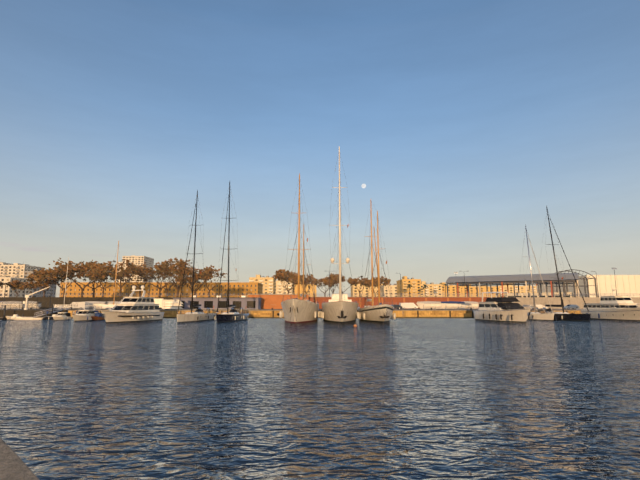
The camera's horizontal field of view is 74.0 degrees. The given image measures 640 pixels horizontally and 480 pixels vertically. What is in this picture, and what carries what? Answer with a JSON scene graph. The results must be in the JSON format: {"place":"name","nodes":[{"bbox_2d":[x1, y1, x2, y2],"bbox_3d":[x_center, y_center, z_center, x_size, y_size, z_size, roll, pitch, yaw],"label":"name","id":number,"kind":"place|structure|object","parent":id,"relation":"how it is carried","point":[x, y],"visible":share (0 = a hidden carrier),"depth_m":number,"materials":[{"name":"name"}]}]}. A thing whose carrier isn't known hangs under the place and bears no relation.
{"place":"outdoors","nodes":[
{"label":"outdoors","id":0,"kind":"place"},
{"bbox_2d":[0,260,12,264],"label":"building","id":1,"kind":"structure","parent":0,"point":[2,263],"depth_m":423.38,"materials":[{"name":"beige concrete"}]},
{"bbox_2d":[0,437,38,479],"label":"quay","id":2,"kind":"structure","parent":0,"point":[13,466],"depth_m":3.85,"materials":[{"name":"concrete"}]},
{"bbox_2d":[24,269,56,296],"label":"building","id":3,"kind":"structure","parent":0,"point":[40,293],"depth_m":362.32,"materials":[{"name":"beige concrete"}]},
{"bbox_2d":[117,262,130,281],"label":"apartment building","id":4,"kind":"structure","parent":0,"point":[124,269],"depth_m":637.63,"materials":[{"name":"beige concrete"}]},
{"bbox_2d":[274,279,293,293],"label":"building","id":5,"kind":"structure","parent":0,"point":[279,288],"depth_m":307.91,"materials":[{"name":"brown"}]},
{"bbox_2d":[0,309,575,309],"bbox_3d":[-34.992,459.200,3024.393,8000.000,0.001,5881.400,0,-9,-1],"label":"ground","id":6,"kind":"structure","parent":0,"point":[281,309],"depth_m":125.57,"materials":[{"name":"grey concrete"}]},
{"bbox_2d":[0,301,24,309],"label":"truck","id":7,"kind":"object","parent":6,"relation":"on","point":[10,305],"visible":0.65,"depth_m":123.80,"materials":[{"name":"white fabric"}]},
{"bbox_2d":[0,276,33,296],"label":"building","id":8,"kind":"structure","parent":6,"relation":"on","point":[8,290],"depth_m":298.06,"materials":[{"name":"beige concrete"}]},
{"bbox_2d":[0,263,43,277],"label":"building","id":9,"kind":"structure","parent":6,"relation":"on","point":[15,270],"depth_m":377.25,"materials":[{"name":"brown concrete"}]},
{"bbox_2d":[21,301,41,309],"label":"van","id":10,"kind":"object","parent":6,"relation":"on","point":[32,305],"visible":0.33,"depth_m":125.69,"materials":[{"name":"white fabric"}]},
{"bbox_2d":[23,286,49,309],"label":"davit crane","id":11,"kind":"object","parent":6,"relation":"on","point":[26,301],"visible":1,"depth_m":117.27,"materials":[{"name":"white paint"}]},
{"bbox_2d":[0,302,77,309],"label":"fence","id":12,"kind":"object","parent":6,"relation":"on","point":[37,305],"visible":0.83,"depth_m":118.15,"materials":[{"name":"grey metal"}]},
{"bbox_2d":[26,268,65,296],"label":"tree","id":13,"kind":"object","parent":6,"relation":"on","point":[36,277],"visible":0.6,"depth_m":170.11,"materials":[{"name":"brown plant"}]},
{"bbox_2d":[34,263,86,296],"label":"tree","id":14,"kind":"object","parent":6,"relation":"on","point":[54,275],"visible":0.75,"depth_m":172.87,"materials":[{"name":"brown plant"}]},
{"bbox_2d":[67,302,88,309],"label":"van","id":15,"kind":"object","parent":6,"relation":"on","point":[80,305],"visible":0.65,"depth_m":123.80,"materials":[{"name":"white metal"}]},
{"bbox_2d":[48,258,109,296],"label":"tree","id":16,"kind":"object","parent":6,"relation":"on","point":[85,267],"visible":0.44,"depth_m":178.52,"materials":[{"name":"brown plant"}]},
{"bbox_2d":[54,241,120,309],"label":"sailboat","id":17,"kind":"object","parent":6,"relation":"on","point":[103,306],"visible":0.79,"depth_m":124.84,"materials":[{"name":"white wood"}]},
{"bbox_2d":[83,301,107,308],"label":"truck","id":18,"kind":"object","parent":6,"relation":"on","point":[98,304],"visible":0.52,"depth_m":128.01,"materials":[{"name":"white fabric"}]},
{"bbox_2d":[73,260,118,296],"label":"tree","id":19,"kind":"object","parent":6,"relation":"on","point":[103,280],"visible":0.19,"depth_m":203.73,"materials":[{"name":"brown plant"}]},
{"bbox_2d":[82,263,126,296],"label":"tree","id":20,"kind":"object","parent":6,"relation":"on","point":[102,272],"visible":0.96,"depth_m":166.32,"materials":[{"name":"brown plant"}]},
{"bbox_2d":[104,301,118,308],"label":"van","id":21,"kind":"object","parent":6,"relation":"on","point":[111,302],"visible":0.33,"depth_m":129.99,"materials":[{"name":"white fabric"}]},
{"bbox_2d":[104,259,142,296],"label":"tree","id":22,"kind":"object","parent":6,"relation":"on","point":[128,268],"visible":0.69,"depth_m":171.29,"materials":[{"name":"brown plant"}]},
{"bbox_2d":[114,262,159,296],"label":"tree","id":23,"kind":"object","parent":6,"relation":"on","point":[138,273],"visible":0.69,"depth_m":186.27,"materials":[{"name":"brown plant"}]},
{"bbox_2d":[122,254,153,281],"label":"apartment building","id":24,"kind":"structure","parent":6,"relation":"on","point":[140,260],"depth_m":650.04,"materials":[{"name":"brown"}]},
{"bbox_2d":[154,298,164,309],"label":"box truck","id":25,"kind":"object","parent":6,"relation":"on","point":[158,301],"visible":0.19,"depth_m":124.25,"materials":[{"name":"white paint"}]},
{"bbox_2d":[141,261,179,296],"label":"tree","id":26,"kind":"object","parent":6,"relation":"on","point":[158,277],"visible":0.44,"depth_m":183.91,"materials":[{"name":"brown plant"}]},
{"bbox_2d":[59,282,262,296],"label":"long building","id":27,"kind":"structure","parent":6,"relation":"on","point":[73,288],"depth_m":232.59,"materials":[{"name":"yellow concrete"}]},
{"bbox_2d":[162,300,182,308],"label":"truck","id":28,"kind":"object","parent":6,"relation":"on","point":[170,304],"visible":0.92,"depth_m":123.48,"materials":[{"name":"grey metal"}]},
{"bbox_2d":[152,257,195,296],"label":"tree","id":29,"kind":"object","parent":6,"relation":"on","point":[181,263],"visible":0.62,"depth_m":180.04,"materials":[{"name":"brown plant"}]},
{"bbox_2d":[173,265,212,294],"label":"tree","id":30,"kind":"object","parent":6,"relation":"on","point":[186,279],"visible":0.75,"depth_m":177.46,"materials":[{"name":"brown plant"}]},
{"bbox_2d":[195,265,227,296],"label":"tree","id":31,"kind":"object","parent":6,"relation":"on","point":[210,271],"visible":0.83,"depth_m":176.47,"materials":[{"name":"brown plant"}]},
{"bbox_2d":[171,296,260,308],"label":"marina cabins","id":32,"kind":"object","parent":6,"relation":"on","point":[244,302],"visible":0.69,"depth_m":129.30,"materials":[{"name":"grey metal"}]},
{"bbox_2d":[249,275,275,293],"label":"building","id":33,"kind":"structure","parent":6,"relation":"on","point":[268,282],"depth_m":298.44,"materials":[{"name":"beige concrete"}]},
{"bbox_2d":[248,294,308,308],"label":"terracotta block","id":34,"kind":"structure","parent":6,"relation":"on","point":[271,301],"depth_m":138.46,"materials":[{"name":"paint"}]},
{"bbox_2d":[272,269,305,293],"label":"tree","id":35,"kind":"object","parent":6,"relation":"on","point":[282,275],"visible":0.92,"depth_m":176.52,"materials":[{"name":"brown plant"}]},
{"bbox_2d":[0,268,616,309],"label":"lamp posts","id":36,"kind":"object","parent":6,"relation":"on","point":[329,285],"visible":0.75,"depth_m":149.98,"materials":[{"name":"grey"}]},
{"bbox_2d":[0,293,639,308],"bbox_3d":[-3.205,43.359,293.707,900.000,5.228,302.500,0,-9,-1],"label":"promenade wall","id":37,"kind":"structure","parent":6,"relation":"on","point":[578,301],"depth_m":145.10,"materials":[{"name":"concrete"}]},
{"bbox_2d":[4,280,28,296],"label":"tree","id":38,"kind":"object","parent":37,"relation":"on","point":[14,284],"visible":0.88,"depth_m":171.97,"materials":[{"name":"brown plant"}]},
{"bbox_2d":[19,281,50,296],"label":"tree","id":39,"kind":"object","parent":37,"relation":"on","point":[33,284],"visible":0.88,"depth_m":171.22,"materials":[{"name":"brown plant"}]},
{"bbox_2d":[148,267,178,296],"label":"tree","id":40,"kind":"object","parent":37,"relation":"on","point":[165,281],"visible":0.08,"depth_m":205.53,"materials":[{"name":"brown plant"}]},
{"bbox_2d":[300,273,314,293],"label":"tree","id":41,"kind":"object","parent":37,"relation":"on","point":[307,280],"visible":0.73,"depth_m":187.12,"materials":[{"name":"brown plant"}]},
{"bbox_2d":[320,273,345,293],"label":"tree","id":42,"kind":"object","parent":37,"relation":"on","point":[342,278],"visible":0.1,"depth_m":207.09,"materials":[{"name":"brown plant"}]},
{"bbox_2d":[349,276,365,296],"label":"tree","id":43,"kind":"object","parent":37,"relation":"on","point":[358,281],"visible":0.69,"depth_m":179.54,"materials":[{"name":"brown plant"}]},
{"bbox_2d":[310,277,333,296],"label":"tree","id":44,"kind":"object","parent":6,"relation":"on","point":[323,280],"visible":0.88,"depth_m":185.23,"materials":[{"name":"brown plant"}]},
{"bbox_2d":[328,274,355,292],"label":"tree","id":45,"kind":"object","parent":6,"relation":"on","point":[335,276],"visible":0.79,"depth_m":184.47,"materials":[{"name":"brown plant"}]},
{"bbox_2d":[362,276,390,296],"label":"tree","id":46,"kind":"object","parent":6,"relation":"on","point":[375,282],"visible":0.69,"depth_m":179.18,"materials":[{"name":"brown plant"}]},
{"bbox_2d":[393,305,402,309],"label":"car","id":47,"kind":"object","parent":6,"relation":"on","point":[399,307],"visible":0.44,"depth_m":123.90,"materials":[{"name":"grey metal"}]},
{"bbox_2d":[396,272,420,296],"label":"building","id":48,"kind":"structure","parent":6,"relation":"on","point":[402,285],"depth_m":279.51,"materials":[{"name":"beige concrete"}]},
{"bbox_2d":[399,303,417,309],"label":"car","id":49,"kind":"object","parent":6,"relation":"on","point":[408,305],"visible":0.9,"depth_m":124.94,"materials":[{"name":"white metal"}]},
{"bbox_2d":[416,301,441,308],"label":"beached boat","id":50,"kind":"object","parent":6,"relation":"on","point":[429,305],"visible":1,"depth_m":126.13,"materials":[{"name":"white plastic"}]},
{"bbox_2d":[441,301,464,308],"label":"beached boat","id":51,"kind":"object","parent":6,"relation":"on","point":[452,305],"visible":0.85,"depth_m":127.21,"materials":[{"name":"white fabric"}]},
{"bbox_2d":[462,301,478,308],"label":"beached boat","id":52,"kind":"object","parent":6,"relation":"on","point":[471,304],"visible":0.62,"depth_m":128.97,"materials":[{"name":"white plastic"}]},
{"bbox_2d":[461,284,500,296],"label":"building","id":53,"kind":"structure","parent":6,"relation":"on","point":[472,289],"depth_m":329.34,"materials":[{"name":"beige concrete"}]},
{"bbox_2d":[446,273,579,296],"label":"steel shed","id":54,"kind":"structure","parent":6,"relation":"on","point":[497,280],"depth_m":167.00,"materials":[{"name":"grey metal"}]},
{"bbox_2d":[531,305,547,308],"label":"car","id":55,"kind":"object","parent":6,"relation":"on","point":[539,306],"visible":0.65,"depth_m":126.40,"materials":[{"name":"white metal"}]},
{"bbox_2d":[545,269,597,296],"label":"canopy frame","id":56,"kind":"object","parent":6,"relation":"on","point":[574,286],"visible":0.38,"depth_m":159.13,"materials":[{"name":"metal"}]},
{"bbox_2d":[564,305,579,308],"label":"car","id":57,"kind":"object","parent":6,"relation":"on","point":[572,307],"visible":0.96,"depth_m":128.51,"materials":[{"name":"silver metal"}]},
{"bbox_2d":[536,275,639,296],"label":"white hall","id":58,"kind":"structure","parent":6,"relation":"on","point":[627,283],"depth_m":216.00,"materials":[{"name":"metal"}]},
{"bbox_2d":[293,282,316,296],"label":"building","id":59,"kind":"structure","parent":0,"point":[312,291],"depth_m":317.89,"materials":[{"name":"yellow concrete"}]},
{"bbox_2d":[30,307,580,318],"bbox_3d":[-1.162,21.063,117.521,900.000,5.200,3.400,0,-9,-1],"label":"quay","id":60,"kind":"structure","parent":0,"point":[402,313],"depth_m":116.42,"materials":[{"name":"concrete"}]},
{"bbox_2d":[0,310,67,316],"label":"dark quay","id":61,"kind":"structure","parent":60,"relation":"attached to","point":[28,313],"depth_m":114.40,"materials":[{"name":"concrete"}]},
{"bbox_2d":[0,318,639,479],"bbox_3d":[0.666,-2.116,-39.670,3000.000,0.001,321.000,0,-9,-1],"label":"water","id":62,"kind":"structure","parent":0,"point":[392,399],"depth_m":17.32,"materials":[{"name":"blue liquid"}]},
{"bbox_2d":[6,314,23,319],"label":"motorboat","id":63,"kind":"object","parent":62,"relation":"in","point":[14,316],"visible":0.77,"depth_m":106.64,"materials":[{"name":"white paint"}]},
{"bbox_2d":[8,317,44,319],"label":"white launch","id":64,"kind":"object","parent":62,"relation":"on","point":[28,318],"visible":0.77,"depth_m":106.17,"materials":[{"name":"paint"}]},
{"bbox_2d":[0,305,53,319],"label":"pontoon","id":65,"kind":"object","parent":62,"relation":"on","point":[35,317],"visible":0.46,"depth_m":111.00,"materials":[{"name":"silver metal"}]},
{"bbox_2d":[34,306,63,316],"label":"gangway","id":66,"kind":"object","parent":65,"relation":"on","point":[48,310],"visible":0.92,"depth_m":112.22,"materials":[{"name":"silver metal"}]},
{"bbox_2d":[44,314,56,319],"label":"motorboat","id":67,"kind":"object","parent":62,"relation":"in","point":[48,317],"visible":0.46,"depth_m":106.11,"materials":[{"name":"white paint"}]},
{"bbox_2d":[52,312,71,319],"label":"motorboat","id":68,"kind":"object","parent":62,"relation":"in","point":[63,315],"visible":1,"depth_m":105.29,"materials":[{"name":"white paint"}]},
{"bbox_2d":[72,306,98,320],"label":"cabin cruiser","id":69,"kind":"object","parent":62,"relation":"on","point":[83,315],"visible":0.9,"depth_m":100.30,"materials":[{"name":"white paint"}]},
{"bbox_2d":[91,313,104,319],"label":"covered launch","id":70,"kind":"object","parent":62,"relation":"on","point":[97,315],"visible":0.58,"depth_m":103.75,"materials":[{"name":"blue fabric"}]},
{"bbox_2d":[101,285,163,322],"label":"motor yacht","id":71,"kind":"object","parent":62,"relation":"on","point":[130,308],"visible":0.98,"depth_m":95.14,"materials":[{"name":"white paint"}]},
{"bbox_2d":[177,190,216,321],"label":"sailboat","id":72,"kind":"object","parent":62,"relation":"in","point":[198,314],"visible":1,"depth_m":100.00,"materials":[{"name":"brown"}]},
{"bbox_2d":[214,182,248,321],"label":"sailboat","id":73,"kind":"object","parent":62,"relation":"in","point":[232,314],"visible":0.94,"depth_m":100.73,"materials":[{"name":"brown wood"}]},
{"bbox_2d":[279,173,320,323],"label":"sailboat","id":74,"kind":"object","parent":62,"relation":"on","point":[306,310],"visible":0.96,"depth_m":92.14,"materials":[{"name":"white wood"}]},
{"bbox_2d":[320,146,358,322],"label":"sailboat","id":75,"kind":"object","parent":62,"relation":"on","point":[333,307],"visible":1,"depth_m":94.93,"materials":[{"name":"white paint"}]},
{"bbox_2d":[98,306,593,325],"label":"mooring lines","id":76,"kind":"object","parent":62,"relation":"on","point":[344,318],"visible":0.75,"depth_m":83.04,"materials":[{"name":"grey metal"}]},
{"bbox_2d":[356,200,395,322],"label":"sailboat","id":77,"kind":"object","parent":62,"relation":"on","point":[376,313],"visible":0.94,"depth_m":94.96,"materials":[{"name":"white wood"}]},
{"bbox_2d":[473,292,530,321],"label":"motor yacht","id":78,"kind":"object","parent":62,"relation":"on","point":[504,309],"visible":1,"depth_m":96.59,"materials":[{"name":"white plastic"}]},
{"bbox_2d":[519,224,553,319],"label":"white sloop","id":79,"kind":"object","parent":62,"relation":"on","point":[535,315],"visible":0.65,"depth_m":108.10,"materials":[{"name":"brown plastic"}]},
{"bbox_2d":[535,205,590,320],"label":"sailboat","id":80,"kind":"object","parent":62,"relation":"in","point":[563,315],"visible":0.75,"depth_m":105.33,"materials":[{"name":"brown wood"}]},
{"bbox_2d":[576,283,639,320],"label":"motor yacht","id":81,"kind":"object","parent":62,"relation":"on","point":[613,307],"visible":0.96,"depth_m":105.20,"materials":[{"name":"white paint"}]},
{"bbox_2d":[0,0,639,296],"label":"sky","id":82,"kind":"structure","parent":0,"point":[459,122],"materials":[{"name":"blue"}]},
{"bbox_2d":[350,284,382,296],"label":"building","id":83,"kind":"structure","parent":0,"point":[354,289],"depth_m":318.45,"materials":[{"name":"beige"}]},
{"bbox_2d":[380,284,396,296],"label":"building","id":84,"kind":"structure","parent":0,"point":[393,288],"depth_m":298.90,"materials":[{"name":"beige concrete"}]},
{"bbox_2d":[421,281,441,296],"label":"building","id":85,"kind":"structure","parent":0,"point":[433,288],"depth_m":289.11,"materials":[{"name":"beige concrete"}]},
{"bbox_2d":[440,282,461,296],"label":"building","id":86,"kind":"structure","parent":0,"point":[451,288],"depth_m":299.32,"materials":[{"name":"beige concrete"}]},
{"bbox_2d":[500,285,536,296],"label":"building","id":87,"kind":"structure","parent":0,"point":[522,289],"depth_m":339.74,"materials":[{"name":"beige concrete"}]}
]}

